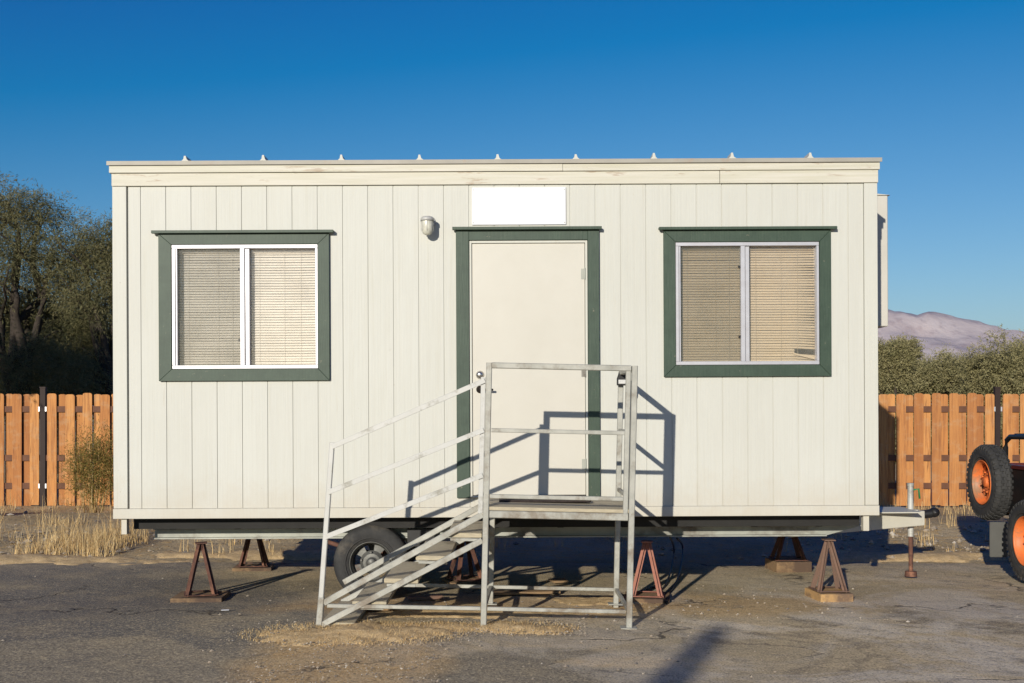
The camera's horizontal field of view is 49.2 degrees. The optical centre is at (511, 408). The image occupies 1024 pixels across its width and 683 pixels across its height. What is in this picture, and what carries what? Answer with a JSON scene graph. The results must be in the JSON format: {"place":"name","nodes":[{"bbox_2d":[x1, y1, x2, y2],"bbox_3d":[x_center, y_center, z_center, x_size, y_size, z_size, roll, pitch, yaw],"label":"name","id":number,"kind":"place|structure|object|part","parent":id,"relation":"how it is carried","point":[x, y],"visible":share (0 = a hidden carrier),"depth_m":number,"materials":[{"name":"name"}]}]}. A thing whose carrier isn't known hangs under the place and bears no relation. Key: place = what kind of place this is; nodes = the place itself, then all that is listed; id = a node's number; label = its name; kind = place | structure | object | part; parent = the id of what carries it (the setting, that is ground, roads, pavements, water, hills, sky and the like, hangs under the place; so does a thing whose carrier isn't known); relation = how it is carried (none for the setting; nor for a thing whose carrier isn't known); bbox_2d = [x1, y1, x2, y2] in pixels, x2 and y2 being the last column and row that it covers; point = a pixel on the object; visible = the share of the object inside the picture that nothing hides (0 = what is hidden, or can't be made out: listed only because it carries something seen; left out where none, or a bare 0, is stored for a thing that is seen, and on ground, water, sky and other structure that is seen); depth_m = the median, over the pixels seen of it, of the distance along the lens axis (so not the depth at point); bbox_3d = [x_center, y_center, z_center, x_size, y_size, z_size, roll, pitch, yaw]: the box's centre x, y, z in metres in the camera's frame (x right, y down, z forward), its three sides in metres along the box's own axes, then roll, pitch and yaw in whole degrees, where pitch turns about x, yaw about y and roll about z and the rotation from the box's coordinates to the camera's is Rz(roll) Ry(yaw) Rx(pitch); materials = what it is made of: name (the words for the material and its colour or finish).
{"place":"outdoors","nodes":[
{"label":"outdoors","id":0,"kind":"place"},
{"bbox_2d":[0,413,1019,563],"bbox_3d":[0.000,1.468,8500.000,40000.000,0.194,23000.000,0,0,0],"label":"dirt ground","id":1,"kind":"structure","parent":0,"point":[709,550],"depth_m":12.37,"materials":[{"name":"brown soil"}]},
{"bbox_2d":[0,171,105,482],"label":"tamarisk tree","id":2,"kind":"object","parent":1,"relation":"on","point":[25,340],"visible":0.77,"depth_m":21.30,"materials":[{"name":"green plant"}]},
{"bbox_2d":[0,280,112,473],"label":"tamarisk tree","id":3,"kind":"object","parent":1,"relation":"on","point":[58,356],"depth_m":25.35,"materials":[{"name":"green plant"}]},
{"bbox_2d":[3,206,112,478],"bbox_3d":[-8.127,-1.170,22.390,3.654,5.631,4.479,0,0,-34],"label":"tamarisk tree","id":4,"kind":"object","parent":1,"relation":"on","point":[96,351],"visible":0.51,"depth_m":21.24,"materials":[{"name":"green plant"}]},
{"bbox_2d":[56,414,113,512],"bbox_3d":[-5.653,0.817,15.385,1.294,1.496,0.895,0,0,0],"label":"shrub","id":5,"kind":"object","parent":1,"relation":"on","point":[88,466],"visible":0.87,"depth_m":15.34,"materials":[{"name":"green plant"}]},
{"bbox_2d":[129,549,488,560],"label":"sand litter","id":6,"kind":"object","parent":1,"relation":"on","point":[307,555],"visible":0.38,"depth_m":11.46,"materials":[{"name":"beige sand"}]},
{"bbox_2d":[0,488,985,556],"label":"dry grass","id":7,"kind":"structure","parent":1,"relation":"on","point":[79,543],"depth_m":12.13,"materials":[{"name":"plant"}]},
{"bbox_2d":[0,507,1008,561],"bbox_3d":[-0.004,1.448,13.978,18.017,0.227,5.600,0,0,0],"label":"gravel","id":8,"kind":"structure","parent":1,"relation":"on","point":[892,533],"depth_m":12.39,"materials":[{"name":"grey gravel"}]},
{"bbox_2d":[0,387,1023,506],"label":"wooden fence","id":9,"kind":"object","parent":1,"relation":"on","point":[904,409],"visible":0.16,"depth_m":17.06,"materials":[{"name":"brown wood"}]},
{"bbox_2d":[786,549,1008,562],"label":"sand litter","id":10,"kind":"object","parent":1,"relation":"on","point":[901,556],"visible":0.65,"depth_m":11.36,"materials":[{"name":"beige sand"}]},
{"bbox_2d":[878,332,931,463],"bbox_3d":[10.174,-0.117,30.033,2.399,3.884,2.238,0,0,0],"label":"bush","id":11,"kind":"object","parent":1,"relation":"on","point":[898,359],"visible":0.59,"depth_m":29.63,"materials":[{"name":"green plant"}]},
{"bbox_2d":[878,374,931,454],"bbox_3d":[9.879,0.086,30.964,3.378,3.496,3.042,0,0,-26],"label":"desert tree","id":12,"kind":"object","parent":1,"relation":"on","point":[911,393],"visible":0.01,"depth_m":30.46,"materials":[{"name":"green plant"}]},
{"bbox_2d":[904,354,948,452],"bbox_3d":[12.965,-0.110,35.943,2.998,3.640,2.570,0,0,0],"label":"bush","id":13,"kind":"object","parent":1,"relation":"on","point":[929,389],"visible":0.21,"depth_m":35.30,"materials":[{"name":"green plant"}]},
{"bbox_2d":[926,342,984,454],"bbox_3d":[14.283,-0.060,34.917,3.080,3.974,2.788,0,0,-31],"label":"bush","id":14,"kind":"object","parent":1,"relation":"on","point":[947,372],"visible":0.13,"depth_m":34.68,"materials":[{"name":"green plant"}]},
{"bbox_2d":[925,349,986,452],"bbox_3d":[14.705,-0.193,38.067,3.214,3.915,3.034,0,0,-20],"label":"desert tree","id":15,"kind":"object","parent":1,"relation":"on","point":[944,364],"visible":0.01,"depth_m":37.99,"materials":[{"name":"green plant"}]},
{"bbox_2d":[948,323,1023,461],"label":"bush","id":16,"kind":"object","parent":1,"relation":"on","point":[1006,366],"visible":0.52,"depth_m":30.56,"materials":[{"name":"green plant"}]},
{"bbox_2d":[948,347,1023,453],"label":"bush","id":17,"kind":"object","parent":1,"relation":"on","point":[968,368],"visible":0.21,"depth_m":31.51,"materials":[{"name":"green plant"}]},
{"bbox_2d":[0,562,1023,682],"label":"asphalt lot","id":18,"kind":"structure","parent":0,"point":[967,626],"depth_m":7.57,"materials":[{"name":"grey asphalt"}]},
{"bbox_2d":[0,553,198,564],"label":"sand litter","id":19,"kind":"object","parent":18,"relation":"on","point":[24,558],"visible":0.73,"depth_m":11.15,"materials":[{"name":"beige sand"}]},
{"bbox_2d":[170,591,230,602],"bbox_3d":[-2.495,1.517,8.980,0.400,0.045,0.360,0,0,-3],"label":"timber block","id":20,"kind":"object","parent":18,"relation":"on","point":[221,596],"depth_m":8.84,"materials":[{"name":"brown wood"}]},
{"bbox_2d":[184,541,217,596],"bbox_3d":[-2.495,1.287,8.980,0.262,0.425,0.262,0,0,-16],"label":"jack stand","id":21,"kind":"object","parent":20,"relation":"on","point":[200,546],"visible":1,"depth_m":8.94,"materials":[{"name":"metal"}]},
{"bbox_2d":[232,564,274,570],"bbox_3d":[-2.451,1.516,10.620,0.360,0.040,0.300,0,0,-6],"label":"timber block","id":22,"kind":"object","parent":18,"relation":"on","point":[269,567],"depth_m":10.49,"materials":[{"name":"brown wood"}]},
{"bbox_2d":[237,539,269,567],"bbox_3d":[-2.451,1.288,10.620,0.282,0.426,0.282,0,0,-6],"label":"jack stand","id":23,"kind":"object","parent":22,"relation":"on","point":[265,562],"visible":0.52,"depth_m":10.56,"materials":[{"name":"metal"}]},
{"bbox_2d":[16,554,580,645],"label":"straw litter","id":24,"kind":"object","parent":18,"relation":"on","point":[416,623],"visible":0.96,"depth_m":7.46,"materials":[{"name":"beige plant"}]},
{"bbox_2d":[259,622,453,647],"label":"sand litter","id":25,"kind":"object","parent":18,"relation":"on","point":[366,632],"visible":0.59,"depth_m":7.30,"materials":[{"name":"beige sand"}]},
{"bbox_2d":[370,604,395,610],"bbox_3d":[-0.952,1.491,8.362,0.261,0.020,0.151,0,0,-28],"label":"wood scrap","id":26,"kind":"object","parent":18,"relation":"on","point":[385,609],"visible":0.26,"depth_m":8.29,"materials":[{"name":"brown wood"}]},
{"bbox_2d":[218,618,587,682],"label":"grit","id":27,"kind":"object","parent":18,"relation":"on","point":[317,667],"visible":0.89,"depth_m":7.01,"materials":[{"name":"beige gravel"}]},
{"bbox_2d":[408,595,442,599],"bbox_3d":[-0.687,1.503,8.882,0.282,0.025,0.050,0,0,-14],"label":"wood scrap","id":28,"kind":"object","parent":18,"relation":"on","point":[427,597],"visible":1,"depth_m":8.86,"materials":[{"name":"brown wood"}]},
{"bbox_2d":[381,621,480,631],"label":"sand litter","id":29,"kind":"object","parent":18,"relation":"on","point":[452,625],"visible":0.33,"depth_m":7.60,"materials":[{"name":"beige sand"}]},
{"bbox_2d":[442,576,487,584],"bbox_3d":[-0.411,1.519,9.800,0.340,0.045,0.340,0,0,-17],"label":"timber block","id":30,"kind":"object","parent":18,"relation":"on","point":[472,582],"depth_m":9.71,"materials":[{"name":"brown wood"}]},
{"bbox_2d":[445,541,481,581],"bbox_3d":[-0.411,1.283,9.800,0.282,0.436,0.282,0,0,-29],"label":"jack stand","id":31,"kind":"object","parent":30,"relation":"on","point":[470,565],"visible":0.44,"depth_m":9.78,"materials":[{"name":"metal"}]},
{"bbox_2d":[316,362,637,628],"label":"metal staircase","id":32,"kind":"structure","parent":18,"relation":"on","point":[379,593],"depth_m":7.62,"materials":[{"name":"metal"}]},
{"bbox_2d":[499,495,590,501],"bbox_3d":[0.236,0.667,8.250,0.659,0.016,0.480,0,0,0],"label":"door mat","id":33,"kind":"object","parent":32,"relation":"on","point":[522,500],"depth_m":8.02,"materials":[{"name":"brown rubber"}]},
{"bbox_2d":[617,371,625,385],"bbox_3d":[0.837,-0.247,8.500,0.080,0.147,0.044,0,0,0],"label":"lock box","id":34,"kind":"object","parent":32,"relation":"hanging from","point":[621,380],"visible":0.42,"depth_m":8.48,"materials":[{"name":"black paint"}]},
{"bbox_2d":[1,561,1017,682],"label":"pebbles","id":35,"kind":"object","parent":18,"relation":"on","point":[480,645],"visible":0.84,"depth_m":7.84,"materials":[{"name":"grey stone"}]},
{"bbox_2d":[382,606,647,618],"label":"sand litter","id":36,"kind":"object","parent":18,"relation":"on","point":[417,613],"visible":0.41,"depth_m":8.10,"materials":[{"name":"beige sand"}]},
{"bbox_2d":[474,620,570,634],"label":"sand litter","id":37,"kind":"object","parent":18,"relation":"on","point":[504,627],"visible":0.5,"depth_m":7.51,"materials":[{"name":"beige sand"}]},
{"bbox_2d":[106,153,939,593],"bbox_3d":[0.330,-0.230,9.993,7.009,3.541,2.634,0,0,0],"label":"office trailer","id":38,"kind":"object","parent":18,"relation":"on","point":[280,327],"visible":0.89,"depth_m":8.83,"materials":[{"name":"beige paint"}]},
{"bbox_3d":[-2.113,-0.807,8.841,1.427,1.181,0.147,0,0,0],"label":"window","id":39,"kind":"part","parent":38,"relation":"part of","materials":[{"name":"green paint"}]},
{"bbox_3d":[0.137,-0.309,8.817,0.896,1.985,0.116,0,0,0],"label":"door","id":40,"kind":"part","parent":38,"relation":"part of","materials":[{"name":"beige paint"}]},
{"bbox_3d":[1.855,-0.838,8.841,1.397,1.175,0.147,0,0,0],"label":"window","id":41,"kind":"part","parent":38,"relation":"part of","materials":[{"name":"green paint"}]},
{"bbox_2d":[493,590,560,594],"bbox_3d":[0.122,1.506,9.168,0.560,0.020,0.110,0,0,-9],"label":"wood scrap","id":42,"kind":"object","parent":18,"relation":"on","point":[515,592],"visible":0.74,"depth_m":9.14,"materials":[{"name":"brown wood"}]},
{"bbox_2d":[548,578,567,582],"bbox_3d":[0.410,1.507,9.783,0.140,0.020,0.160,0,0,-17],"label":"wood scrap","id":43,"kind":"object","parent":18,"relation":"on","point":[557,580],"visible":1,"depth_m":9.72,"materials":[{"name":"brown wood"}]},
{"bbox_2d":[537,596,671,605],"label":"sand litter","id":44,"kind":"object","parent":18,"relation":"on","point":[583,601],"visible":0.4,"depth_m":8.84,"materials":[{"name":"beige sand"}]},
{"bbox_2d":[624,592,669,603],"bbox_3d":[1.077,1.517,8.930,0.360,0.045,0.340,0,0,9],"label":"timber block","id":45,"kind":"object","parent":18,"relation":"on","point":[666,597],"depth_m":8.79,"materials":[{"name":"brown wood"}]},
{"bbox_2d":[633,540,663,597],"bbox_3d":[1.077,1.279,8.930,0.272,0.441,0.272,0,0,9],"label":"jack stand","id":46,"kind":"object","parent":45,"relation":"on","point":[646,544],"visible":0.84,"depth_m":8.88,"materials":[{"name":"red metal"}]},
{"bbox_2d":[621,537,674,595],"bbox_3d":[1.353,1.300,9.929,0.351,0.455,2.237,0,0,21],"label":"cable","id":47,"kind":"object","parent":18,"relation":"on","point":[663,587],"visible":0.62,"depth_m":10.10,"materials":[{"name":"black rubber"}]},
{"bbox_2d":[646,537,683,603],"bbox_3d":[1.457,1.300,10.050,0.251,0.458,2.738,0,0,15],"label":"cable","id":48,"kind":"object","parent":18,"relation":"on","point":[673,586],"visible":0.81,"depth_m":9.82,"materials":[{"name":"black rubber"}]},
{"bbox_2d":[765,557,811,572],"bbox_3d":[2.621,1.491,10.620,0.340,0.110,0.340,0,0,-6],"label":"timber block","id":49,"kind":"object","parent":18,"relation":"on","point":[786,566],"depth_m":10.46,"materials":[{"name":"brown wood"}]},
{"bbox_2d":[768,536,807,560],"bbox_3d":[2.621,1.247,10.620,0.312,0.392,0.312,0,0,0],"label":"jack stand","id":50,"kind":"object","parent":49,"relation":"on","point":[798,549],"visible":0.59,"depth_m":10.56,"materials":[{"name":"metal"}]},
{"bbox_2d":[805,587,853,601],"bbox_3d":[2.542,1.500,8.980,0.270,0.075,0.340,0,0,-7],"label":"timber block","id":51,"kind":"object","parent":18,"relation":"on","point":[831,596],"depth_m":8.83,"materials":[{"name":"brown wood"}]},
{"bbox_2d":[809,539,849,592],"bbox_3d":[2.542,1.260,8.980,0.262,0.417,0.262,0,0,-3],"label":"jack stand","id":52,"kind":"object","parent":51,"relation":"on","point":[835,564],"visible":1,"depth_m":8.95,"materials":[{"name":"brown metal"}]},
{"bbox_2d":[966,433,1023,580],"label":"offroad vehicle","id":53,"kind":"object","parent":18,"relation":"on","point":[995,482],"visible":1,"depth_m":10.46,"materials":[{"name":"black rubber"}]},
{"bbox_2d":[0,0,1023,331],"label":"sky","id":54,"kind":"structure","parent":0,"point":[932,89],"materials":[{"name":"blue"}]},
{"bbox_2d":[96,309,1023,404],"bbox_3d":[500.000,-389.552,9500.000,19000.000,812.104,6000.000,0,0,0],"label":"mountains","id":55,"kind":"structure","parent":0,"point":[933,330],"depth_m":8683.59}
]}

